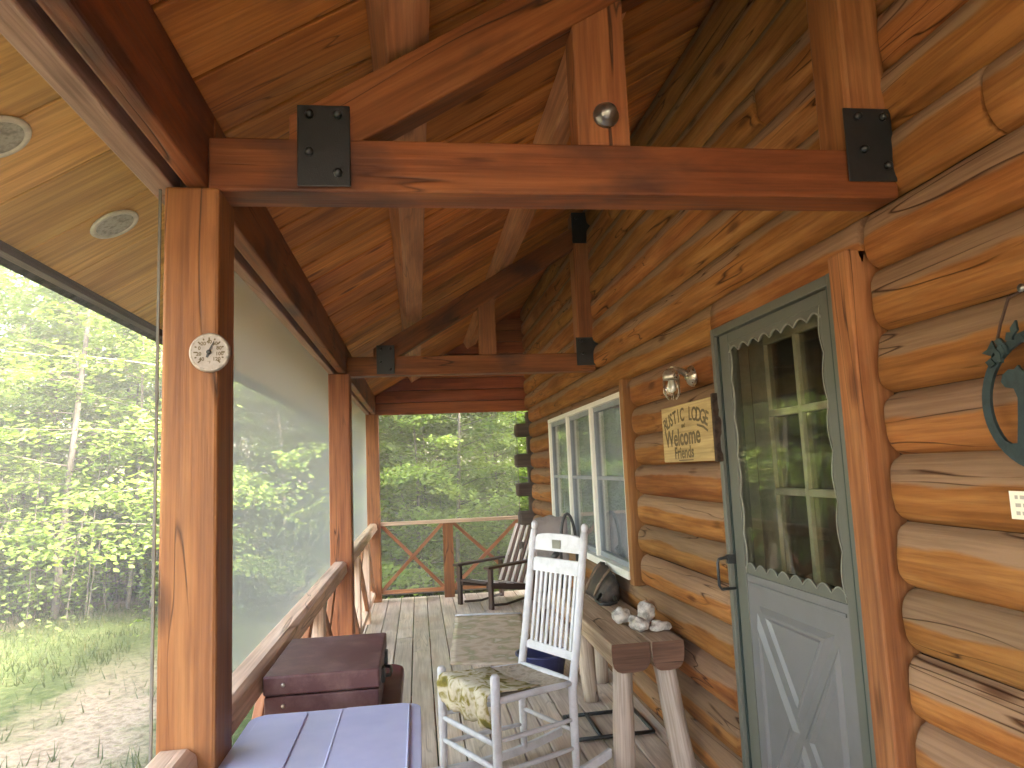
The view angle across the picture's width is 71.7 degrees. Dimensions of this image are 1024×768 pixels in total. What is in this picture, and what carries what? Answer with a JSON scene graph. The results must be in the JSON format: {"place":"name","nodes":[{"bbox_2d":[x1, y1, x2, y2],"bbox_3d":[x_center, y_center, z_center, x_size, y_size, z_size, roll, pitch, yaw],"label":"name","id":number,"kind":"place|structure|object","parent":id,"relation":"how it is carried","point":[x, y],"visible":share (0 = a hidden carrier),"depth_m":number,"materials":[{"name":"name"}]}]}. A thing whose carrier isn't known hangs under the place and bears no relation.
{"place":"outdoors","nodes":[
{"label":"outdoors","id":0,"kind":"place"},
{"bbox_2d":[0,274,521,464],"label":"sky","id":1,"kind":"structure","parent":0,"point":[10,274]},
{"bbox_2d":[0,452,523,767],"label":"ground","id":2,"kind":"structure","parent":0,"point":[117,723],"depth_m":6.71,"materials":[{"name":"plant"}]},
{"bbox_2d":[0,424,40,582],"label":"forest tree","id":3,"kind":"object","parent":2,"relation":"on","point":[18,501],"visible":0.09,"depth_m":12.25,"materials":[{"name":"green plant"}]},
{"bbox_2d":[0,269,67,498],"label":"forest tree","id":4,"kind":"object","parent":2,"relation":"on","point":[18,339],"visible":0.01,"depth_m":22.66,"materials":[{"name":"green plant"}]},
{"bbox_2d":[0,267,71,508],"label":"forest tree","id":5,"kind":"object","parent":2,"relation":"on","point":[21,333],"visible":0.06,"depth_m":16.10,"materials":[{"name":"green plant"}]},
{"bbox_2d":[0,390,74,603],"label":"forest tree","id":6,"kind":"object","parent":2,"relation":"on","point":[7,517],"visible":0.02,"depth_m":13.62,"materials":[{"name":"green plant"}]},
{"bbox_2d":[0,272,80,503],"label":"forest tree","id":7,"kind":"object","parent":2,"relation":"on","point":[22,297],"visible":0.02,"depth_m":19.84,"materials":[{"name":"green plant"}]},
{"bbox_2d":[0,341,82,604],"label":"forest tree","id":8,"kind":"object","parent":2,"relation":"on","point":[56,461],"visible":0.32,"depth_m":11.64,"materials":[{"name":"green plant"}]},
{"bbox_2d":[0,365,98,613],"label":"forest tree","id":9,"kind":"object","parent":2,"relation":"on","point":[8,396],"visible":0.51,"depth_m":10.98,"materials":[{"name":"green plant"}]},
{"bbox_2d":[0,265,121,548],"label":"forest tree","id":10,"kind":"object","parent":2,"relation":"on","point":[21,430],"visible":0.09,"depth_m":11.72,"materials":[{"name":"green plant"}]},
{"bbox_2d":[0,313,121,597],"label":"forest tree","id":11,"kind":"object","parent":2,"relation":"on","point":[55,422],"visible":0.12,"depth_m":13.40,"materials":[{"name":"green plant"}]},
{"bbox_2d":[3,287,124,538],"bbox_3d":[-12.029,0.936,18.953,4.074,7.604,5.169,1,-8,-26],"label":"forest tree","id":12,"kind":"object","parent":2,"relation":"on","point":[32,289],"visible":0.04,"depth_m":18.38,"materials":[{"name":"green plant"}]},
{"bbox_2d":[1,275,148,544],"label":"forest tree","id":13,"kind":"object","parent":2,"relation":"on","point":[72,417],"visible":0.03,"depth_m":19.84,"materials":[{"name":"green plant"}]},
{"bbox_2d":[0,304,156,600],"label":"forest tree","id":14,"kind":"object","parent":2,"relation":"on","point":[38,395],"visible":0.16,"depth_m":12.43,"materials":[{"name":"green plant"}]},
{"bbox_2d":[6,290,150,571],"bbox_3d":[-9.375,-1.562,16.496,4.453,12.019,4.399,-7,-8,34],"label":"forest tree","id":15,"kind":"object","parent":2,"relation":"on","point":[96,380],"visible":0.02,"depth_m":16.00,"materials":[{"name":"green plant"}]},
{"bbox_2d":[0,283,160,602],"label":"forest tree","id":16,"kind":"object","parent":2,"relation":"on","point":[35,405],"visible":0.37,"depth_m":12.03,"materials":[{"name":"green plant"}]},
{"bbox_2d":[0,269,161,619],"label":"forest tree","id":17,"kind":"object","parent":2,"relation":"on","point":[60,547],"visible":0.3,"depth_m":11.07,"materials":[{"name":"green plant"}]},
{"bbox_2d":[0,321,161,608],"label":"forest tree","id":18,"kind":"object","parent":2,"relation":"on","point":[136,508],"visible":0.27,"depth_m":11.38,"materials":[{"name":"green plant"}]},
{"bbox_2d":[0,268,161,587],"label":"forest tree","id":19,"kind":"object","parent":2,"relation":"on","point":[108,346],"visible":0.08,"depth_m":13.00,"materials":[{"name":"green plant"}]},
{"bbox_2d":[6,338,161,601],"bbox_3d":[-7.223,1.667,13.046,3.891,5.328,3.572,2,-8,-34],"label":"forest tree","id":20,"kind":"object","parent":2,"relation":"on","point":[133,464],"visible":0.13,"depth_m":12.75,"materials":[{"name":"green plant"}]},
{"bbox_2d":[13,305,161,588],"bbox_3d":[-6.953,0.230,13.910,4.880,7.690,4.191,-1,-7,-10],"label":"forest tree","id":21,"kind":"object","parent":2,"relation":"on","point":[93,378],"visible":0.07,"depth_m":13.03,"materials":[{"name":"green plant"}]},
{"bbox_2d":[59,354,144,555],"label":"forest tree","id":22,"kind":"object","parent":2,"relation":"on","point":[109,420],"visible":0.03,"depth_m":18.11,"materials":[{"name":"green plant"}]},
{"bbox_2d":[67,314,154,526],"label":"forest tree","id":23,"kind":"object","parent":2,"relation":"on","point":[132,386],"depth_m":20.29,"materials":[{"name":"green plant"}]},
{"bbox_2d":[73,385,160,580],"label":"forest tree","id":24,"kind":"object","parent":2,"relation":"on","point":[144,393],"visible":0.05,"depth_m":13.09,"materials":[{"name":"green plant"}]},
{"bbox_2d":[96,354,161,576],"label":"forest tree","id":25,"kind":"object","parent":2,"relation":"on","point":[130,501],"depth_m":11.56,"materials":[{"name":"green plant"}]},
{"bbox_2d":[104,378,161,555],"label":"forest tree","id":26,"kind":"object","parent":2,"relation":"on","point":[147,422],"visible":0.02,"depth_m":18.61,"materials":[{"name":"green plant"}]},
{"bbox_2d":[120,522,158,599],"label":"forest tree","id":27,"kind":"object","parent":2,"relation":"on","point":[143,578],"depth_m":10.82,"materials":[{"name":"green plant"}]},
{"bbox_2d":[126,403,158,590],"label":"forest tree","id":28,"kind":"object","parent":2,"relation":"on","point":[157,564],"depth_m":12.72,"materials":[{"name":"green plant"}]},
{"bbox_2d":[0,275,414,564],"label":"forest tree","id":29,"kind":"object","parent":2,"relation":"on","point":[106,525],"visible":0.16,"depth_m":10.04,"materials":[{"name":"green plant"}]},
{"bbox_2d":[2,280,512,505],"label":"distant stems","id":30,"kind":"object","parent":2,"relation":"on","point":[159,384],"depth_m":24.11,"materials":[{"name":"green plant"}]},
{"bbox_2d":[0,272,518,533],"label":"distant woods","id":31,"kind":"object","parent":2,"relation":"on","point":[37,284],"depth_m":27.21,"materials":[{"name":"green plant"}]},
{"bbox_2d":[0,493,528,641],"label":"undergrowth","id":32,"kind":"object","parent":2,"relation":"on","point":[35,606],"visible":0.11,"depth_m":11.14,"materials":[{"name":"green plant"}]},
{"bbox_2d":[0,413,528,620],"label":"sapling stems","id":33,"kind":"object","parent":2,"relation":"on","point":[73,572],"visible":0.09,"depth_m":11.19,"materials":[{"name":"green plant"}]},
{"bbox_2d":[130,425,404,638],"bbox_3d":[-3.813,1.057,11.301,4.041,6.026,4.401,-1,-7,-12],"label":"forest tree","id":34,"kind":"object","parent":2,"relation":"on","point":[392,515],"depth_m":10.96,"materials":[{"name":"green plant"}]},
{"bbox_2d":[380,415,431,561],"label":"forest tree","id":35,"kind":"object","parent":2,"relation":"on","point":[395,488],"visible":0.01,"depth_m":14.34,"materials":[{"name":"green plant"}]},
{"bbox_2d":[379,418,449,588],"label":"forest tree","id":36,"kind":"object","parent":2,"relation":"on","point":[392,447],"visible":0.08,"depth_m":11.79,"materials":[{"name":"green plant"}]},
{"bbox_2d":[379,415,449,559],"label":"forest tree","id":37,"kind":"object","parent":2,"relation":"on","point":[388,424],"visible":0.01,"depth_m":12.26,"materials":[{"name":"green plant"}]},
{"bbox_2d":[379,415,467,539],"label":"forest tree","id":38,"kind":"object","parent":2,"relation":"on","point":[397,461],"visible":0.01,"depth_m":17.79,"materials":[{"name":"green plant"}]},
{"bbox_2d":[394,602,460,725],"bbox_3d":[0.088,2.157,1.990,2.000,0.880,12.820,-1,-7,-8],"label":"deck framing","id":39,"kind":"object","parent":2,"relation":"on","point":[431,658],"depth_m":6.35,"materials":[{"name":"brown wood"}]},
{"bbox_2d":[363,590,703,767],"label":"deck","id":40,"kind":"structure","parent":39,"relation":"on","point":[652,750],"depth_m":4.48,"materials":[{"name":"wood"}]},
{"bbox_2d":[145,749,197,767],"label":"railing","id":41,"kind":"object","parent":40,"relation":"on","point":[184,758],"visible":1,"depth_m":1.47,"materials":[{"name":"brown wood"}]},
{"bbox_2d":[156,187,233,767],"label":"porch post","id":42,"kind":"object","parent":40,"relation":"on","point":[194,685],"visible":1,"depth_m":1.60,"materials":[{"name":"wood"}]},
{"bbox_2d":[189,333,230,371],"bbox_3d":[-0.687,-0.071,1.612,0.091,0.091,0.023,-1,-7,-8],"label":"thermometer","id":43,"kind":"object","parent":42,"relation":"attached to","point":[209,352],"visible":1,"depth_m":1.61,"materials":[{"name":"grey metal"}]},
{"bbox_2d":[155,117,345,373],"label":"header beam","id":44,"kind":"structure","parent":42,"relation":"on","point":[268,270],"depth_m":2.72,"materials":[{"name":"wood"}]},
{"bbox_2d":[232,271,329,672],"bbox_3d":[-1.025,0.391,3.236,0.007,1.340,3.130,-1,-7,-8],"label":"insect screen","id":45,"kind":"object","parent":44,"relation":"attached to","point":[281,531],"visible":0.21,"depth_m":2.91,"materials":[{"name":"fabric"}]},
{"bbox_2d":[208,0,898,211],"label":"roof truss","id":46,"kind":"object","parent":42,"relation":"on","point":[341,147],"visible":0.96,"depth_m":1.83,"materials":[{"name":"brown wood"}]},
{"bbox_2d":[0,0,714,414],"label":"porch roof","id":47,"kind":"structure","parent":46,"relation":"on","point":[264,70],"depth_m":2.34,"materials":[{"name":"brown wood"}]},
{"bbox_2d":[0,115,31,157],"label":"soffit vent","id":48,"kind":"object","parent":47,"relation":"attached to","point":[15,134],"visible":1,"depth_m":1.45,"materials":[{"name":"plastic"}]},
{"bbox_2d":[0,0,213,194],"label":"header beam","id":49,"kind":"structure","parent":47,"relation":"attached to","point":[116,76],"depth_m":1.30,"materials":[{"name":"wood"}]},
{"bbox_2d":[148,189,161,763],"bbox_3d":[-0.424,-0.171,-1.295,0.007,1.340,5.920,-1,-7,-8],"label":"insect screen","id":50,"kind":"object","parent":49,"relation":"attached to","point":[155,483],"visible":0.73,"depth_m":1.60,"materials":[{"name":"grey"}]},
{"bbox_2d":[90,210,138,238],"bbox_3d":[-1.093,-0.439,1.950,0.114,0.070,0.132,-1,-7,-8],"label":"soffit vent","id":51,"kind":"object","parent":47,"relation":"attached to","point":[114,224],"visible":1,"depth_m":1.94,"materials":[{"name":"plastic"}]},
{"bbox_2d":[232,561,346,734],"bbox_3d":[-0.924,1.425,3.121,0.107,0.884,3.074,-1,-7,-8],"label":"railing","id":52,"kind":"object","parent":40,"relation":"on","point":[308,615],"visible":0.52,"depth_m":2.61,"materials":[{"name":"brown wood"}]},
{"bbox_2d":[328,374,354,635],"bbox_3d":[-1.147,0.999,4.783,0.143,2.138,0.145,-1,-7,-8],"label":"porch post","id":53,"kind":"object","parent":40,"relation":"on","point":[341,475],"visible":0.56,"depth_m":4.75,"materials":[{"name":"wood"}]},
{"bbox_2d":[346,213,597,377],"bbox_3d":[-0.281,-0.664,5.192,1.826,1.198,0.171,-1,-7,-8],"label":"roof truss","id":54,"kind":"object","parent":53,"relation":"on","point":[388,359],"visible":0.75,"depth_m":5.13,"materials":[{"name":"brown wood"}]},
{"bbox_2d":[354,524,376,634],"bbox_3d":[-1.362,1.835,6.427,0.107,0.884,3.344,-1,-7,-8],"label":"railing","id":55,"kind":"object","parent":40,"relation":"on","point":[363,577],"visible":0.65,"depth_m":6.60,"materials":[{"name":"brown wood"}]},
{"bbox_2d":[366,414,381,602],"bbox_3d":[-1.603,1.426,8.222,0.143,2.138,0.145,-1,-7,-8],"label":"porch post","id":56,"kind":"object","parent":40,"relation":"on","point":[373,470],"visible":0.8,"depth_m":8.17,"materials":[{"name":"wood"}]},
{"bbox_2d":[334,345,374,414],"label":"header beam","id":57,"kind":"structure","parent":56,"relation":"on","point":[363,397],"depth_m":6.67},
{"bbox_2d":[352,400,366,540],"bbox_3d":[-1.463,0.801,6.542,0.007,1.340,3.390,-1,-7,-8],"label":"insect screen","id":58,"kind":"object","parent":57,"relation":"attached to","point":[359,469],"visible":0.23,"depth_m":7.18,"materials":[{"name":"fabric"}]},
{"bbox_2d":[378,411,519,595],"bbox_3d":[-0.729,1.389,8.436,1.665,2.100,0.007,-1,-7,-8],"label":"insect screen","id":59,"kind":"object","parent":56,"relation":"attached to","point":[380,515],"visible":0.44,"depth_m":8.34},
{"bbox_2d":[381,664,403,704],"bbox_3d":[-0.562,1.406,2.373,0.403,0.715,0.670,-1,-7,-8],"label":"storage bin","id":60,"kind":"object","parent":40,"relation":"on","point":[393,688],"visible":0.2,"depth_m":2.46,"materials":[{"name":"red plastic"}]},
{"bbox_2d":[263,632,392,714],"bbox_3d":[-0.587,0.971,2.370,0.373,0.144,0.505,-1,-7,-8],"label":"chest","id":61,"kind":"object","parent":60,"relation":"on","point":[323,673],"visible":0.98,"depth_m":2.15,"materials":[{"name":"wood"}]},
{"bbox_2d":[380,515,519,596],"bbox_3d":[-0.705,2.027,8.284,1.635,0.885,0.100,-1,-7,-8],"label":"railing","id":62,"kind":"object","parent":40,"relation":"on","point":[448,587],"visible":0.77,"depth_m":8.24,"materials":[{"name":"brown wood"}]},
{"bbox_2d":[450,612,529,664],"bbox_3d":[-0.180,2.184,6.141,0.675,0.027,1.922,-2,-7,-4],"label":"rug","id":63,"kind":"object","parent":40,"relation":"on","point":[486,638],"visible":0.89,"depth_m":6.07,"materials":[{"name":"beige fabric"}]},
{"bbox_2d":[453,523,534,609],"bbox_3d":[-0.114,1.985,7.865,0.925,0.823,0.585,4,-9,-44],"label":"rocking chair","id":64,"kind":"object","parent":40,"relation":"on","point":[491,584],"visible":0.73,"depth_m":7.86,"materials":[{"name":"brown wood"}]},
{"bbox_2d":[432,520,611,767],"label":"rocking chair","id":65,"kind":"object","parent":40,"relation":"on","point":[467,694],"visible":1,"depth_m":3.38,"materials":[{"name":"white paint"}]},
{"bbox_2d":[515,646,570,673],"bbox_3d":[0.218,1.946,4.920,0.387,0.174,0.370,-1,-7,-8],"label":"basin","id":66,"kind":"object","parent":40,"relation":"on","point":[546,660],"visible":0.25,"depth_m":4.80,"materials":[{"name":"blue plastic"}]},
{"bbox_2d":[532,513,578,643],"bbox_3d":[0.349,1.556,5.560,0.308,1.092,0.391,-1,-7,-8],"label":"covered chair","id":67,"kind":"object","parent":40,"relation":"on","point":[550,524],"visible":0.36,"depth_m":5.70,"materials":[{"name":"wood"}]},
{"bbox_2d":[563,708,655,741],"bbox_3d":[0.532,1.894,3.952,0.442,0.022,0.402,-1,-7,-8],"label":"metal frame","id":68,"kind":"object","parent":40,"relation":"on","point":[600,736],"visible":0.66,"depth_m":3.90,"materials":[{"name":"black metal"}]},
{"bbox_2d":[551,587,696,767],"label":"log bench","id":69,"kind":"object","parent":40,"relation":"on","point":[625,651],"visible":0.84,"depth_m":3.40,"materials":[{"name":"wood"}]},
{"bbox_2d":[585,561,619,605],"bbox_3d":[0.576,1.264,4.523,0.193,0.200,0.541,-1,-7,-8],"label":"satchel","id":70,"kind":"object","parent":69,"relation":"on","point":[602,587],"visible":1,"depth_m":4.45,"materials":[{"name":"leather"}]},
{"bbox_2d":[611,606,630,623],"bbox_3d":[0.586,1.233,3.785,0.102,0.087,0.121,-1,-7,-8],"label":"rock","id":71,"kind":"object","parent":69,"relation":"on","point":[620,615],"visible":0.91,"depth_m":3.75,"materials":[{"name":"stone"}]},
{"bbox_2d":[628,615,636,622],"bbox_3d":[0.642,1.236,3.702,0.070,0.056,0.072,-1,-7,-8],"label":"rock","id":72,"kind":"object","parent":69,"relation":"on","point":[631,618],"visible":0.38,"depth_m":3.69,"materials":[{"name":"stone"}]},
{"bbox_2d":[629,617,648,631],"bbox_3d":[0.647,1.216,3.590,0.085,0.070,0.121,0,-7,-21],"label":"rock","id":73,"kind":"object","parent":69,"relation":"on","point":[640,624],"visible":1,"depth_m":3.56,"materials":[{"name":"stone"}]},
{"bbox_2d":[637,600,654,622],"bbox_3d":[0.700,1.190,3.704,0.094,0.115,0.099,-4,-7,16],"label":"rock","id":74,"kind":"object","parent":69,"relation":"on","point":[646,610],"visible":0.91,"depth_m":3.67,"materials":[{"name":"stone"}]},
{"bbox_2d":[649,620,671,631],"bbox_3d":[0.745,1.220,3.587,0.116,0.052,0.106,-1,-7,-8],"label":"rock","id":75,"kind":"object","parent":69,"relation":"on","point":[656,625],"visible":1,"depth_m":3.55,"materials":[{"name":"stone"}]},
{"bbox_2d":[381,416,473,537],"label":"forest tree","id":76,"kind":"object","parent":2,"relation":"on","point":[436,455],"visible":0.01,"depth_m":19.80,"materials":[{"name":"green plant"}]},
{"bbox_2d":[380,423,478,540],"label":"forest tree","id":77,"kind":"object","parent":2,"relation":"on","point":[412,465],"visible":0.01,"depth_m":18.04,"materials":[{"name":"green plant"}]},
{"bbox_2d":[380,417,491,583],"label":"forest tree","id":78,"kind":"object","parent":2,"relation":"on","point":[403,462],"visible":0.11,"depth_m":12.32,"materials":[{"name":"green plant"}]},
{"bbox_2d":[380,415,492,544],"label":"forest tree","id":79,"kind":"object","parent":2,"relation":"on","point":[427,461],"depth_m":16.48,"materials":[{"name":"green plant"}]},
{"bbox_2d":[379,415,499,564],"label":"forest tree","id":80,"kind":"object","parent":2,"relation":"on","point":[383,419],"visible":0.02,"depth_m":13.69,"materials":[{"name":"green plant"}]},
{"bbox_2d":[379,414,507,597],"bbox_3d":[-1.811,1.405,11.871,3.464,5.167,3.773,-7,-8,31],"label":"forest tree","id":81,"kind":"object","parent":2,"relation":"on","point":[410,424],"visible":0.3,"depth_m":11.68,"materials":[{"name":"green plant"}]},
{"bbox_2d":[379,413,510,587],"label":"forest tree","id":82,"kind":"object","parent":2,"relation":"on","point":[434,454],"visible":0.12,"depth_m":12.37,"materials":[{"name":"green plant"}]},
{"bbox_2d":[380,412,513,516],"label":"forest tree","id":83,"kind":"object","parent":2,"relation":"on","point":[492,456],"visible":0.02,"depth_m":17.11,"materials":[{"name":"green plant"}]},
{"bbox_2d":[380,413,524,569],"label":"forest tree","id":84,"kind":"object","parent":2,"relation":"on","point":[382,456],"visible":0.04,"depth_m":13.33,"materials":[{"name":"green plant"}]},
{"bbox_2d":[382,412,525,563],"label":"forest tree","id":85,"kind":"object","parent":2,"relation":"on","point":[463,432],"visible":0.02,"depth_m":13.61,"materials":[{"name":"green plant"}]},
{"bbox_2d":[381,411,528,598],"bbox_3d":[-0.971,0.757,11.394,3.616,5.599,3.435,-8,-9,38],"label":"forest tree","id":86,"kind":"object","parent":2,"relation":"on","point":[448,440],"visible":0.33,"depth_m":11.13,"materials":[{"name":"green plant"}]},
{"bbox_2d":[390,411,529,597],"bbox_3d":[-0.471,1.704,12.322,3.241,4.438,2.976,4,-9,-41],"label":"forest tree","id":87,"kind":"object","parent":2,"relation":"on","point":[484,414],"visible":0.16,"depth_m":12.00,"materials":[{"name":"green plant"}]},
{"bbox_2d":[398,413,528,588],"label":"forest tree","id":88,"kind":"object","parent":2,"relation":"on","point":[454,502],"visible":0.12,"depth_m":13.04,"materials":[{"name":"green plant"}]},
{"bbox_2d":[419,413,508,497],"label":"forest tree","id":89,"kind":"object","parent":2,"relation":"on","point":[467,440],"visible":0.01,"depth_m":21.11,"materials":[{"name":"green plant"}]},
{"bbox_2d":[420,415,524,530],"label":"forest tree","id":90,"kind":"object","parent":2,"relation":"on","point":[491,453],"visible":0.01,"depth_m":18.40,"materials":[{"name":"green plant"}]},
{"bbox_2d":[419,411,532,578],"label":"forest tree","id":91,"kind":"object","parent":2,"relation":"on","point":[497,506],"visible":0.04,"depth_m":10.83,"materials":[{"name":"green plant"}]},
{"bbox_2d":[425,416,535,555],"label":"forest tree","id":92,"kind":"object","parent":2,"relation":"on","point":[517,501],"visible":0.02,"depth_m":12.31,"materials":[{"name":"green plant"}]},
{"bbox_2d":[440,412,527,544],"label":"forest tree","id":93,"kind":"object","parent":2,"relation":"on","point":[483,490],"visible":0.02,"depth_m":12.98,"materials":[{"name":"green plant"}]},
{"bbox_2d":[462,411,527,563],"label":"forest tree","id":94,"kind":"object","parent":2,"relation":"on","point":[512,446],"visible":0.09,"depth_m":12.01,"materials":[{"name":"green plant"}]},
{"bbox_2d":[502,438,528,502],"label":"forest tree","id":95,"kind":"object","parent":2,"relation":"on","point":[527,501],"depth_m":12.00,"materials":[{"name":"green plant"}]},
{"bbox_2d":[514,0,1023,767],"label":"log cabin","id":96,"kind":"object","parent":2,"relation":"on","point":[820,564],"visible":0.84,"depth_m":2.37,"materials":[{"name":"wood"}]},
{"bbox_2d":[547,378,646,585],"bbox_3d":[0.600,0.775,5.602,0.166,1.310,2.640,-1,-7,-8],"label":"window","id":97,"kind":"structure","parent":96,"relation":"in","point":[593,464],"depth_m":5.16,"materials":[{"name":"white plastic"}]},
{"bbox_2d":[662,365,697,399],"bbox_3d":[0.780,-0.006,3.317,0.169,0.162,0.100,-1,-7,-15],"label":"wall lamp","id":98,"kind":"object","parent":96,"relation":"attached to","point":[672,373],"visible":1,"depth_m":3.29,"materials":[{"name":"metal"}]},
{"bbox_2d":[661,393,723,462],"bbox_3d":[0.822,0.219,3.285,0.032,0.289,0.647,-1,-7,-8],"label":"welcome sign","id":99,"kind":"object","parent":96,"relation":"attached to","point":[692,431],"visible":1,"depth_m":3.20,"materials":[{"name":"beige wood"}]},
{"bbox_2d":[710,273,876,767],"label":"door","id":100,"kind":"structure","parent":96,"relation":"in","point":[803,694],"depth_m":2.47,"materials":[{"name":"green paint"}]},
{"bbox_2d":[748,314,844,589],"bbox_3d":[1.155,0.709,2.520,0.040,1.990,0.970,-1,-7,-8],"label":"inner door","id":101,"kind":"structure","parent":96,"relation":"in","point":[773,492],"depth_m":2.89,"materials":[{"name":"paint"}]},
{"bbox_2d":[982,284,1023,465],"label":"hanging ornament","id":102,"kind":"object","parent":96,"relation":"hanging from","point":[999,350],"visible":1,"depth_m":1.52,"materials":[{"name":"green metal"}]},
{"bbox_2d":[1009,491,1023,519],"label":"wall card","id":103,"kind":"object","parent":96,"relation":"attached to","point":[1017,503],"depth_m":1.52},
{"bbox_2d":[0,565,524,767],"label":"grass","id":104,"kind":"structure","parent":0,"point":[43,624],"depth_m":9.13,"materials":[{"name":"plant"}]},
{"bbox_3d":[-0.399,1.459,1.522,0.440,0.397,0.641,-1,-7,-8],"label":"plastic tote","id":105,"kind":"object","parent":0,"visible":0},
{"bbox_2d":[218,703,421,767],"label":"table","id":106,"kind":"object","parent":105,"relation":"on","point":[382,736],"visible":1,"depth_m":1.67,"materials":[{"name":"wood"}]}
]}

